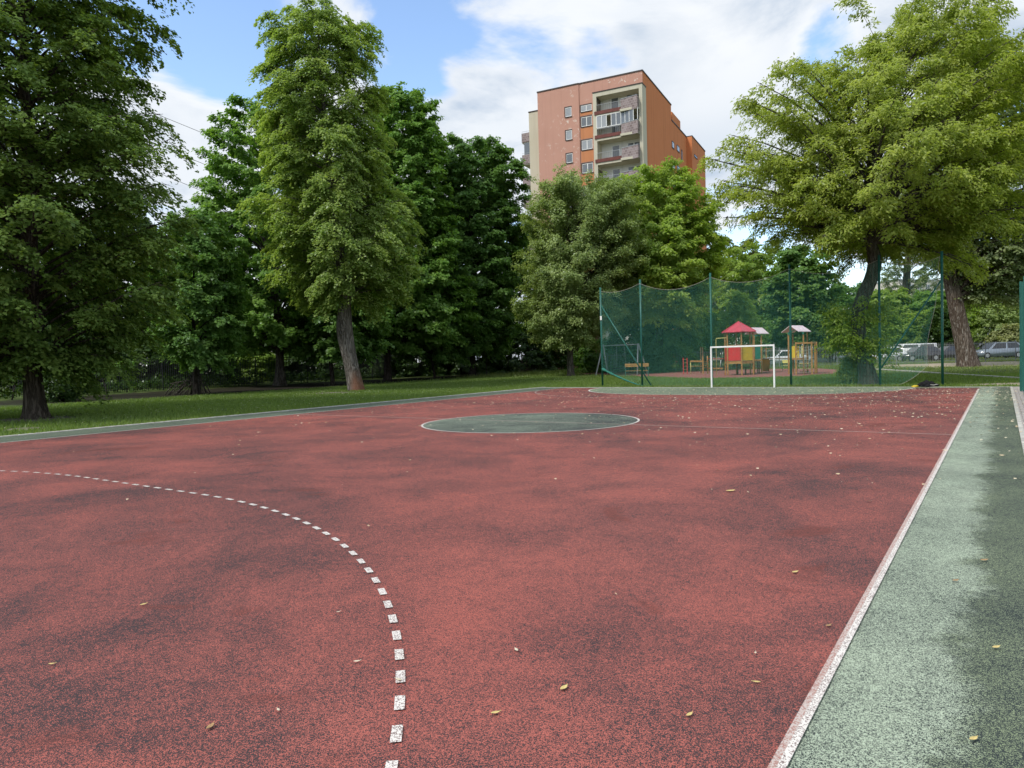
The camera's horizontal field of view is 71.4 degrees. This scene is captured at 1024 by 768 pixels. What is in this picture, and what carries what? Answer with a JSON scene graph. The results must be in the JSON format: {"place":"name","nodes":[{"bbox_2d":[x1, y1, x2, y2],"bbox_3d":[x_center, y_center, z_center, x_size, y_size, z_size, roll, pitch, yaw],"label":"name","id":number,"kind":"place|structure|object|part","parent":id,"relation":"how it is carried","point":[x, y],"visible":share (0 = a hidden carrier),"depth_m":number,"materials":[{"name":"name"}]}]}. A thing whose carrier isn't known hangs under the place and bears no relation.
{"place":"outdoors","nodes":[
{"label":"outdoors","id":0,"kind":"place"},
{"bbox_2d":[10,370,22,399],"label":"sapling","id":1,"kind":"object","parent":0,"point":[14,387],"visible":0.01,"depth_m":39.75,"materials":[{"name":"green plant"}]},
{"bbox_2d":[0,352,1019,434],"bbox_3d":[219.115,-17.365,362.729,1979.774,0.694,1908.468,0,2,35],"label":"ground","id":2,"kind":"structure","parent":0,"point":[124,395],"depth_m":46.91,"materials":[{"name":"green plant"}]},
{"bbox_2d":[0,337,71,391],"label":"shrub","id":3,"kind":"object","parent":2,"relation":"on","point":[12,387],"visible":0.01,"depth_m":51.63,"materials":[{"name":"green plant"}]},
{"bbox_2d":[2,149,100,335],"bbox_3d":[-40.945,-10.439,59.365,13.276,22.011,12.516,0,2,35],"label":"distant tree","id":4,"kind":"object","parent":2,"relation":"on","point":[64,246],"visible":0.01,"depth_m":60.42,"materials":[{"name":"green plant"}]},
{"bbox_2d":[42,369,85,401],"bbox_3d":[-23.429,0.162,37.146,2.266,2.449,2.509,0,2,35],"label":"shrub","id":5,"kind":"object","parent":2,"relation":"on","point":[68,394],"visible":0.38,"depth_m":36.70,"materials":[{"name":"green plant"}]},
{"bbox_2d":[55,329,144,387],"bbox_3d":[-32.591,-2.031,55.957,7.399,5.043,7.236,0,2,35],"label":"shrub","id":6,"kind":"object","parent":2,"relation":"on","point":[125,354],"visible":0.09,"depth_m":54.94,"materials":[{"name":"green plant"}]},
{"bbox_2d":[0,0,206,419],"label":"lime tree","id":7,"kind":"object","parent":2,"relation":"on","point":[28,208],"visible":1,"depth_m":25.05,"materials":[{"name":"green plant"}]},
{"bbox_2d":[82,359,135,396],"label":"sapling","id":8,"kind":"object","parent":2,"relation":"on","point":[133,362],"visible":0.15,"depth_m":41.62,"materials":[{"name":"green plant"}]},
{"bbox_2d":[71,208,156,350],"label":"distant tree","id":9,"kind":"object","parent":2,"relation":"on","point":[123,281],"visible":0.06,"depth_m":64.42,"materials":[{"name":"green plant"}]},
{"bbox_2d":[105,328,197,386],"bbox_3d":[-29.312,-2.059,57.694,8.020,5.056,7.368,0,2,35],"label":"shrub","id":10,"kind":"object","parent":2,"relation":"on","point":[153,366],"visible":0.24,"depth_m":56.28,"materials":[{"name":"green plant"}]},
{"bbox_2d":[130,217,204,333],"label":"distant tree","id":11,"kind":"object","parent":2,"relation":"on","point":[159,272],"depth_m":66.14,"materials":[{"name":"green plant"}]},
{"bbox_2d":[164,367,210,394],"bbox_3d":[-19.391,-0.266,42.598,2.418,1.899,1.238,-2,2,0],"label":"stick den","id":12,"kind":"object","parent":2,"relation":"on","point":[190,386],"visible":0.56,"depth_m":42.49,"materials":[{"name":"brown plant"}]},
{"bbox_2d":[127,211,253,394],"bbox_3d":[-18.331,-4.716,41.776,6.407,10.955,5.796,-1,2,7],"label":"young lime tree","id":13,"kind":"object","parent":2,"relation":"on","point":[214,298],"visible":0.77,"depth_m":40.72,"materials":[{"name":"green plant"}]},
{"bbox_2d":[156,359,241,385],"bbox_3d":[-26.105,-2.033,60.081,7.001,4.900,6.557,0,2,35],"label":"shrub","id":14,"kind":"object","parent":2,"relation":"on","point":[209,369],"visible":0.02,"depth_m":58.59,"materials":[{"name":"green plant"}]},
{"bbox_2d":[152,92,329,385],"bbox_3d":[-19.583,-10.524,53.796,14.792,21.682,13.446,0,2,35],"label":"maple tree","id":15,"kind":"object","parent":2,"relation":"on","point":[268,330],"visible":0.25,"depth_m":50.78,"materials":[{"name":"green plant"}]},
{"bbox_2d":[231,348,285,381],"bbox_3d":[-24.156,-1.536,65.781,6.346,4.036,5.453,0,2,35],"label":"shrub","id":16,"kind":"object","parent":2,"relation":"on","point":[267,356],"visible":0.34,"depth_m":64.66,"materials":[{"name":"green plant"}]},
{"bbox_2d":[0,352,536,396],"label":"picket fence","id":17,"kind":"object","parent":2,"relation":"on","point":[342,378],"visible":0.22,"depth_m":55.51,"materials":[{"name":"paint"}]},
{"bbox_2d":[0,362,539,398],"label":"undergrowth","id":18,"kind":"object","parent":2,"relation":"on","point":[157,386],"visible":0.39,"depth_m":54.23,"materials":[{"name":"green plant"}]},
{"bbox_2d":[251,243,296,354],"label":"distant tree","id":19,"kind":"object","parent":2,"relation":"on","point":[280,301],"visible":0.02,"depth_m":72.70,"materials":[{"name":"green plant"}]},
{"bbox_2d":[0,388,559,442],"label":"court margin","id":20,"kind":"object","parent":2,"relation":"on","point":[88,431],"visible":0.89,"depth_m":23.83,"materials":[{"name":"green rubber"}]},
{"bbox_2d":[284,354,329,379],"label":"shrub","id":21,"kind":"object","parent":2,"relation":"on","point":[303,365],"visible":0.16,"depth_m":68.30,"materials":[{"name":"green plant"}]},
{"bbox_2d":[236,0,427,390],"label":"lime tree","id":22,"kind":"object","parent":2,"relation":"on","point":[350,178],"visible":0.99,"depth_m":41.24,"materials":[{"name":"green plant"}]},
{"bbox_2d":[284,235,396,384],"bbox_3d":[-12.609,-5.449,52.362,8.652,11.330,8.276,0,2,35],"label":"maple tree","id":23,"kind":"object","parent":2,"relation":"on","point":[369,340],"visible":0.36,"depth_m":51.13,"materials":[{"name":"green plant"}]},
{"bbox_2d":[313,352,406,378],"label":"shrub","id":24,"kind":"object","parent":2,"relation":"on","point":[378,365],"visible":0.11,"depth_m":67.67,"materials":[{"name":"green plant"}]},
{"bbox_2d":[368,352,454,377],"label":"shrub","id":25,"kind":"object","parent":2,"relation":"on","point":[441,370],"visible":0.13,"depth_m":69.52,"materials":[{"name":"green plant"}]},
{"bbox_2d":[356,81,482,380],"bbox_3d":[-8.591,-12.608,59.950,11.085,24.813,10.667,-3,2,-35],"label":"maple tree","id":26,"kind":"object","parent":2,"relation":"on","point":[419,158],"visible":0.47,"depth_m":57.95,"materials":[{"name":"green plant"}]},
{"bbox_2d":[391,289,503,378],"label":"young maple tree","id":27,"kind":"object","parent":2,"relation":"on","point":[431,357],"visible":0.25,"depth_m":61.38,"materials":[{"name":"green plant"}]},
{"bbox_2d":[420,350,509,375],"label":"shrub","id":28,"kind":"object","parent":2,"relation":"on","point":[465,369],"visible":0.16,"depth_m":72.12,"materials":[{"name":"green plant"}]},
{"bbox_2d":[420,132,534,376],"bbox_3d":[-3.993,-11.624,65.150,12.459,22.188,11.198,0,2,35],"label":"maple tree","id":29,"kind":"object","parent":2,"relation":"on","point":[490,195],"visible":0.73,"depth_m":62.50,"materials":[{"name":"green plant"}]},
{"bbox_2d":[0,388,979,767],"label":"court surface","id":30,"kind":"object","parent":2,"relation":"on","point":[642,586],"visible":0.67,"depth_m":5.63,"materials":[{"name":"red rubber"}]},
{"bbox_2d":[0,388,978,767],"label":"court markings","id":31,"kind":"object","parent":30,"relation":"on","point":[784,760],"visible":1,"depth_m":4.39,"materials":[{"name":"white paint"}]},
{"bbox_2d":[423,413,637,432],"bbox_3d":[0.490,1.024,19.399,5.840,0.001,5.840,0,2,35],"label":"circle","id":32,"kind":"object","parent":30,"relation":"on","point":[519,423],"visible":1,"depth_m":19.00,"materials":[{"name":"green rubber"}]},
{"bbox_2d":[73,388,1022,593],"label":"fallen leaves","id":33,"kind":"object","parent":30,"relation":"on","point":[795,411],"visible":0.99,"depth_m":22.88,"materials":[{"name":"beige plant"}]},
{"bbox_2d":[304,389,977,767],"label":"worn markings","id":34,"kind":"object","parent":30,"relation":"on","point":[782,747],"visible":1,"depth_m":4.25,"materials":[{"name":"paint"}]},
{"bbox_2d":[590,388,909,394],"bbox_3d":[9.434,0.320,32.405,15.000,0.001,6.000,0,2,35],"label":"goal area","id":35,"kind":"object","parent":30,"relation":"on","point":[719,391],"visible":0.99,"depth_m":31.73,"materials":[{"name":"green rubber"}]},
{"bbox_2d":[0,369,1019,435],"bbox_3d":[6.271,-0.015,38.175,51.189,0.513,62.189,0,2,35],"label":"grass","id":36,"kind":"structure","parent":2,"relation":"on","point":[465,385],"depth_m":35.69,"materials":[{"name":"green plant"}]},
{"bbox_2d":[5,378,537,421],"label":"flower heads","id":37,"kind":"object","parent":36,"relation":"on","point":[331,398],"visible":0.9,"depth_m":38.58,"materials":[{"name":"plant"}]},
{"bbox_2d":[0,386,1023,452],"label":"kerb","id":38,"kind":"structure","parent":2,"relation":"on","point":[1020,425],"depth_m":23.59,"materials":[{"name":"concrete"}]},
{"bbox_2d":[477,322,566,372],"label":"shrub","id":39,"kind":"object","parent":2,"relation":"on","point":[530,352],"visible":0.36,"depth_m":74.15,"materials":[{"name":"green plant"}]},
{"bbox_2d":[496,218,548,370],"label":"distant tree","id":40,"kind":"object","parent":2,"relation":"on","point":[519,296],"visible":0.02,"depth_m":82.81,"materials":[{"name":"green plant"}]},
{"bbox_2d":[514,231,582,370],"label":"distant tree","id":41,"kind":"object","parent":2,"relation":"on","point":[521,320],"visible":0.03,"depth_m":78.68,"materials":[{"name":"green plant"}]},
{"bbox_2d":[509,161,650,375],"bbox_3d":[5.471,-9.001,57.774,11.266,17.059,10.235,-1,2,8],"label":"cherry plum tree","id":42,"kind":"object","parent":2,"relation":"on","point":[592,221],"visible":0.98,"depth_m":55.80,"materials":[{"name":"green plant"}]},
{"bbox_2d":[573,337,629,372],"bbox_3d":[8.533,-2.479,65.953,6.046,3.731,4.901,-2,2,-15],"label":"shrub","id":43,"kind":"object","parent":2,"relation":"on","point":[588,359],"visible":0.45,"depth_m":64.76,"materials":[{"name":"green plant"}]},
{"bbox_2d":[522,69,707,368],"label":"tower block","id":44,"kind":"structure","parent":2,"relation":"on","point":[613,126],"depth_m":83.01,"materials":[{"name":"orange paint"}]},
{"bbox_2d":[564,106,571,117],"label":"window","id":45,"kind":"structure","parent":44,"relation":"in","point":[567,110],"depth_m":83.49,"materials":[{"name":"white glass"}]},
{"bbox_2d":[565,129,572,140],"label":"window","id":46,"kind":"structure","parent":44,"relation":"in","point":[568,133],"depth_m":83.57,"materials":[{"name":"white glass"}]},
{"bbox_2d":[565,152,572,163],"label":"window","id":47,"kind":"structure","parent":44,"relation":"in","point":[569,156],"depth_m":83.66,"materials":[{"name":"white glass"}]},
{"bbox_2d":[580,103,591,112],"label":"window","id":48,"kind":"structure","parent":44,"relation":"in","point":[585,107],"depth_m":82.54,"materials":[{"name":"white glass"}]},
{"bbox_2d":[580,115,592,127],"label":"window","id":49,"kind":"structure","parent":44,"relation":"in","point":[585,121],"depth_m":82.60,"materials":[{"name":"white glass"}]},
{"bbox_2d":[581,138,592,150],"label":"window","id":50,"kind":"structure","parent":44,"relation":"in","point":[586,144],"depth_m":82.68,"materials":[{"name":"white glass"}]},
{"bbox_2d":[581,161,592,173],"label":"window","id":51,"kind":"structure","parent":44,"relation":"in","point":[588,165],"depth_m":82.81,"materials":[{"name":"white glass"}]},
{"bbox_2d":[603,319,653,371],"bbox_3d":[10.399,-3.959,63.909,5.046,6.084,4.086,-1,2,19],"label":"shrub","id":52,"kind":"object","parent":2,"relation":"on","point":[615,341],"visible":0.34,"depth_m":63.16,"materials":[{"name":"green plant"}]},
{"bbox_2d":[643,342,674,372],"bbox_3d":[12.433,-1.986,59.962,2.920,3.171,2.300,-1,2,11],"label":"shrub","id":53,"kind":"object","parent":2,"relation":"on","point":[659,358],"visible":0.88,"depth_m":59.43,"materials":[{"name":"green plant"}]},
{"bbox_2d":[609,279,724,370],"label":"maple tree","id":54,"kind":"object","parent":2,"relation":"on","point":[673,336],"visible":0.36,"depth_m":62.10,"materials":[{"name":"green plant"}]},
{"bbox_2d":[609,155,733,370],"bbox_3d":[12.904,-10.113,61.631,11.970,18.456,12.506,0,2,35],"label":"ash tree","id":55,"kind":"object","parent":2,"relation":"on","point":[677,227],"visible":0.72,"depth_m":58.92,"materials":[{"name":"green plant"}]},
{"bbox_2d":[687,316,723,365],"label":"shrub","id":56,"kind":"object","parent":2,"relation":"on","point":[705,341],"visible":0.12,"depth_m":68.83,"materials":[{"name":"green plant"}]},
{"bbox_2d":[585,369,836,377],"bbox_3d":[13.746,-0.710,55.963,22.407,0.388,16.572,0,2,35],"label":"playground surface","id":57,"kind":"object","parent":2,"relation":"on","point":[732,373],"visible":0.3,"depth_m":53.16,"materials":[{"name":"red rubber"}]},
{"bbox_2d":[595,343,647,374],"bbox_3d":[8.882,-1.932,57.743,4.272,2.655,1.705,-1,2,10],"label":"swing","id":58,"kind":"object","parent":57,"relation":"on","point":[616,356],"visible":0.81,"depth_m":57.64,"materials":[{"name":"metal"}]},
{"bbox_2d":[624,363,648,375],"bbox_3d":[9.332,-1.008,53.212,1.830,1.047,0.560,-1,2,10],"label":"bench","id":59,"kind":"object","parent":57,"relation":"on","point":[634,365],"visible":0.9,"depth_m":53.38,"materials":[{"name":"brown wood"}]},
{"bbox_2d":[683,347,723,373],"bbox_3d":[14.529,-1.744,54.424,2.199,2.161,2.482,-3,2,-27],"label":"balance trail","id":60,"kind":"object","parent":57,"relation":"on","point":[703,367],"visible":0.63,"depth_m":53.95,"materials":[{"name":"brown wood"}]},
{"bbox_2d":[716,321,755,374],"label":"play tower","id":61,"kind":"structure","parent":57,"relation":"on","point":[733,357],"depth_m":49.43,"materials":[{"name":"red wood"}]},
{"bbox_2d":[746,327,786,372],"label":"play tower","id":62,"kind":"structure","parent":57,"relation":"on","point":[757,352],"depth_m":51.96,"materials":[{"name":"wood"}]},
{"bbox_2d":[781,325,817,374],"bbox_3d":[19.404,-2.263,48.006,2.183,3.407,2.116,0,3,43],"label":"climbing frame","id":63,"kind":"object","parent":57,"relation":"on","point":[796,349],"visible":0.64,"depth_m":47.89,"materials":[{"name":"wood"}]},
{"bbox_2d":[703,236,776,361],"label":"distant tree","id":64,"kind":"object","parent":2,"relation":"on","point":[730,241],"visible":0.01,"depth_m":94.36,"materials":[{"name":"green plant"}]},
{"bbox_2d":[712,291,771,366],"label":"tree","id":65,"kind":"object","parent":2,"relation":"on","point":[738,312],"visible":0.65,"depth_m":65.26,"materials":[{"name":"green plant"}]},
{"bbox_2d":[710,344,774,387],"bbox_3d":[11.387,-0.838,35.251,3.160,2.130,0.080,0,2,35],"label":"football goal","id":66,"kind":"object","parent":2,"relation":"on","point":[773,345],"visible":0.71,"depth_m":35.07,"materials":[{"name":"white paint"}]},
{"bbox_2d":[699,241,798,360],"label":"locust tree","id":67,"kind":"object","parent":2,"relation":"on","point":[745,268],"visible":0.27,"depth_m":81.39,"materials":[{"name":"green plant"}]},
{"bbox_2d":[599,251,943,385],"bbox_3d":[12.208,-2.848,36.680,17.166,6.300,0.296,0,2,35],"label":"ball stop fence","id":68,"kind":"object","parent":2,"relation":"on","point":[621,309],"visible":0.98,"depth_m":35.59,"materials":[{"name":"green fabric"}]},
{"bbox_2d":[752,313,800,355],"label":"shrub","id":69,"kind":"object","parent":2,"relation":"on","point":[771,339],"visible":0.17,"depth_m":78.47,"materials":[{"name":"green plant"}]},
{"bbox_2d":[758,350,804,364],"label":"parked car","id":70,"kind":"object","parent":2,"relation":"on","point":[783,357],"visible":0.17,"depth_m":70.10,"materials":[{"name":"white paint"}]},
{"bbox_2d":[759,244,853,349],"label":"maple tree","id":71,"kind":"object","parent":2,"relation":"on","point":[795,258],"visible":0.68,"depth_m":74.17,"materials":[{"name":"green plant"}]},
{"bbox_2d":[607,340,1019,372],"bbox_3d":[29.619,-2.432,61.990,42.548,2.061,0.096,-2,2,3],"label":"picket fence","id":72,"kind":"object","parent":2,"relation":"on","point":[918,361],"visible":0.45,"depth_m":61.88,"materials":[{"name":"brown wood"}]},
{"bbox_2d":[804,350,841,362],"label":"parked car","id":73,"kind":"object","parent":2,"relation":"on","point":[834,356],"visible":0.11,"depth_m":71.09,"materials":[{"name":"grey paint"}]},
{"bbox_2d":[808,317,849,363],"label":"shrub","id":74,"kind":"object","parent":2,"relation":"on","point":[813,335],"visible":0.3,"depth_m":69.28,"materials":[{"name":"green plant"}]},
{"bbox_2d":[833,355,857,383],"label":"shrub","id":75,"kind":"object","parent":2,"relation":"on","point":[846,375],"visible":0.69,"depth_m":35.16,"materials":[{"name":"green plant"}]},
{"bbox_2d":[827,281,874,357],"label":"distant tree","id":76,"kind":"object","parent":2,"relation":"on","point":[849,290],"visible":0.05,"depth_m":98.52,"materials":[{"name":"green plant"}]},
{"bbox_2d":[693,0,1023,384],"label":"box elder tree","id":77,"kind":"object","parent":2,"relation":"on","point":[840,206],"visible":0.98,"depth_m":31.68,"materials":[{"name":"green plant"}]},
{"bbox_2d":[866,309,904,345],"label":"shrub","id":78,"kind":"object","parent":2,"relation":"on","point":[893,321],"visible":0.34,"depth_m":80.93,"materials":[{"name":"green plant"}]},
{"bbox_2d":[872,347,906,361],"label":"parked car","id":79,"kind":"object","parent":2,"relation":"on","point":[899,358],"visible":0.23,"depth_m":70.09,"materials":[{"name":"white paint"}]},
{"bbox_2d":[867,287,928,345],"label":"distant tree","id":80,"kind":"object","parent":2,"relation":"on","point":[888,297],"visible":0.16,"depth_m":89.93,"materials":[{"name":"green plant"}]},
{"bbox_2d":[786,387,1023,767],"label":"court margin","id":81,"kind":"object","parent":2,"relation":"on","point":[926,674],"visible":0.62,"depth_m":4.20,"materials":[{"name":"green rubber"}]},
{"bbox_2d":[874,279,944,343],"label":"apartment building","id":82,"kind":"structure","parent":2,"relation":"on","point":[928,286],"depth_m":192.37,"materials":[{"name":"concrete"}]},
{"bbox_2d":[880,194,943,308],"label":"poplar tree","id":83,"kind":"object","parent":2,"relation":"on","point":[917,282],"visible":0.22,"depth_m":129.90,"materials":[{"name":"green plant"}]},
{"bbox_2d":[898,343,936,351],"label":"parked van","id":84,"kind":"object","parent":2,"relation":"on","point":[904,346],"visible":0.06,"depth_m":78.18,"materials":[{"name":"white paint"}]},
{"bbox_2d":[902,346,940,360],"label":"parked car","id":85,"kind":"object","parent":2,"relation":"on","point":[931,349],"visible":0.52,"depth_m":69.60,"materials":[{"name":"black paint"}]},
{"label":"window","id":86,"kind":"part","parent":85,"relation":"part of","materials":[{"name":"black glass"}]},
{"bbox_2d":[903,310,940,343],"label":"shrub","id":87,"kind":"object","parent":2,"relation":"on","point":[917,325],"visible":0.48,"depth_m":83.28,"materials":[{"name":"green plant"}]},
{"bbox_2d":[899,289,947,345],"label":"distant tree","id":88,"kind":"object","parent":2,"relation":"on","point":[937,300],"visible":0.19,"depth_m":88.49,"materials":[{"name":"green plant"}]},
{"bbox_2d":[919,304,953,357],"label":"shrub","id":89,"kind":"object","parent":2,"relation":"on","point":[933,337],"visible":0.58,"depth_m":79.29,"materials":[{"name":"green plant"}]},
{"bbox_2d":[930,346,954,359],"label":"parked car","id":90,"kind":"object","parent":2,"relation":"on","point":[948,351],"visible":0.11,"depth_m":72.10,"materials":[{"name":"black paint"}]},
{"bbox_2d":[898,27,1023,366],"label":"poplar tree","id":91,"kind":"object","parent":2,"relation":"on","point":[1006,262],"visible":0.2,"depth_m":50.31,"materials":[{"name":"green plant"}]},
{"bbox_2d":[952,305,994,349],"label":"shrub","id":92,"kind":"object","parent":2,"relation":"on","point":[971,316],"visible":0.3,"depth_m":80.59,"materials":[{"name":"green plant"}]},
{"bbox_2d":[943,231,1019,336],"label":"distant tree","id":93,"kind":"object","parent":2,"relation":"on","point":[989,307],"depth_m":87.01,"materials":[{"name":"green plant"}]},
{"bbox_2d":[970,301,1018,356],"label":"shrub","id":94,"kind":"object","parent":2,"relation":"on","point":[987,313],"visible":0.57,"depth_m":79.28,"materials":[{"name":"green plant"}]},
{"bbox_2d":[976,342,1019,358],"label":"parked car","id":95,"kind":"object","parent":2,"relation":"on","point":[1003,346],"visible":0.5,"depth_m":71.10,"materials":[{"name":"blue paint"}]},
{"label":"window","id":96,"kind":"part","parent":95,"relation":"part of","materials":[{"name":"black glass"}]},
{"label":"window","id":97,"kind":"part","parent":95,"relation":"part of","materials":[{"name":"black glass"}]},
{"bbox_2d":[983,323,1019,356],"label":"shrub","id":98,"kind":"object","parent":2,"relation":"on","point":[1006,330],"visible":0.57,"depth_m":77.30,"materials":[{"name":"green plant"}]},
{"bbox_2d":[1,0,1023,365],"label":"sky","id":99,"kind":"structure","parent":0,"point":[487,62],"materials":[{"name":"blue"}]},
{"bbox_2d":[456,357,1019,377],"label":"meadow grass","id":100,"kind":"structure","parent":0,"point":[828,366],"depth_m":61.99,"materials":[{"name":"green plant"}]},
{"bbox_2d":[622,387,979,387],"bbox_3d":[11.289,0.197,35.101,19.670,0.030,0.650,0,2,35],"label":"court margin","id":101,"kind":"object","parent":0,"point":[801,387],"visible":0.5,"depth_m":33.61,"materials":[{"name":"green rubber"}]},
{"bbox_2d":[911,380,939,386],"bbox_3d":[18.043,-0.013,31.039,1.262,0.333,0.562,-2,2,0],"label":"dropped jacket","id":102,"kind":"object","parent":101,"relation":"on","point":[926,383],"visible":1,"depth_m":30.89,"materials":[{"name":"black fabric"}]},
{"bbox_2d":[877,369,1019,378],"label":"path","id":103,"kind":"structure","parent":0,"point":[949,373],"depth_m":40.91,"materials":[{"name":"concrete"}]},
{"bbox_2d":[1013,387,1023,427],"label":"pavement","id":104,"kind":"structure","parent":0,"point":[1019,396],"depth_m":21.94,"materials":[{"name":"grey concrete"}]},
{"bbox_2d":[1019,276,1023,391],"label":"fence","id":105,"kind":"object","parent":104,"relation":"on","point":[1021,306],"visible":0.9,"depth_m":26.02,"materials":[{"name":"green metal"}]}
]}

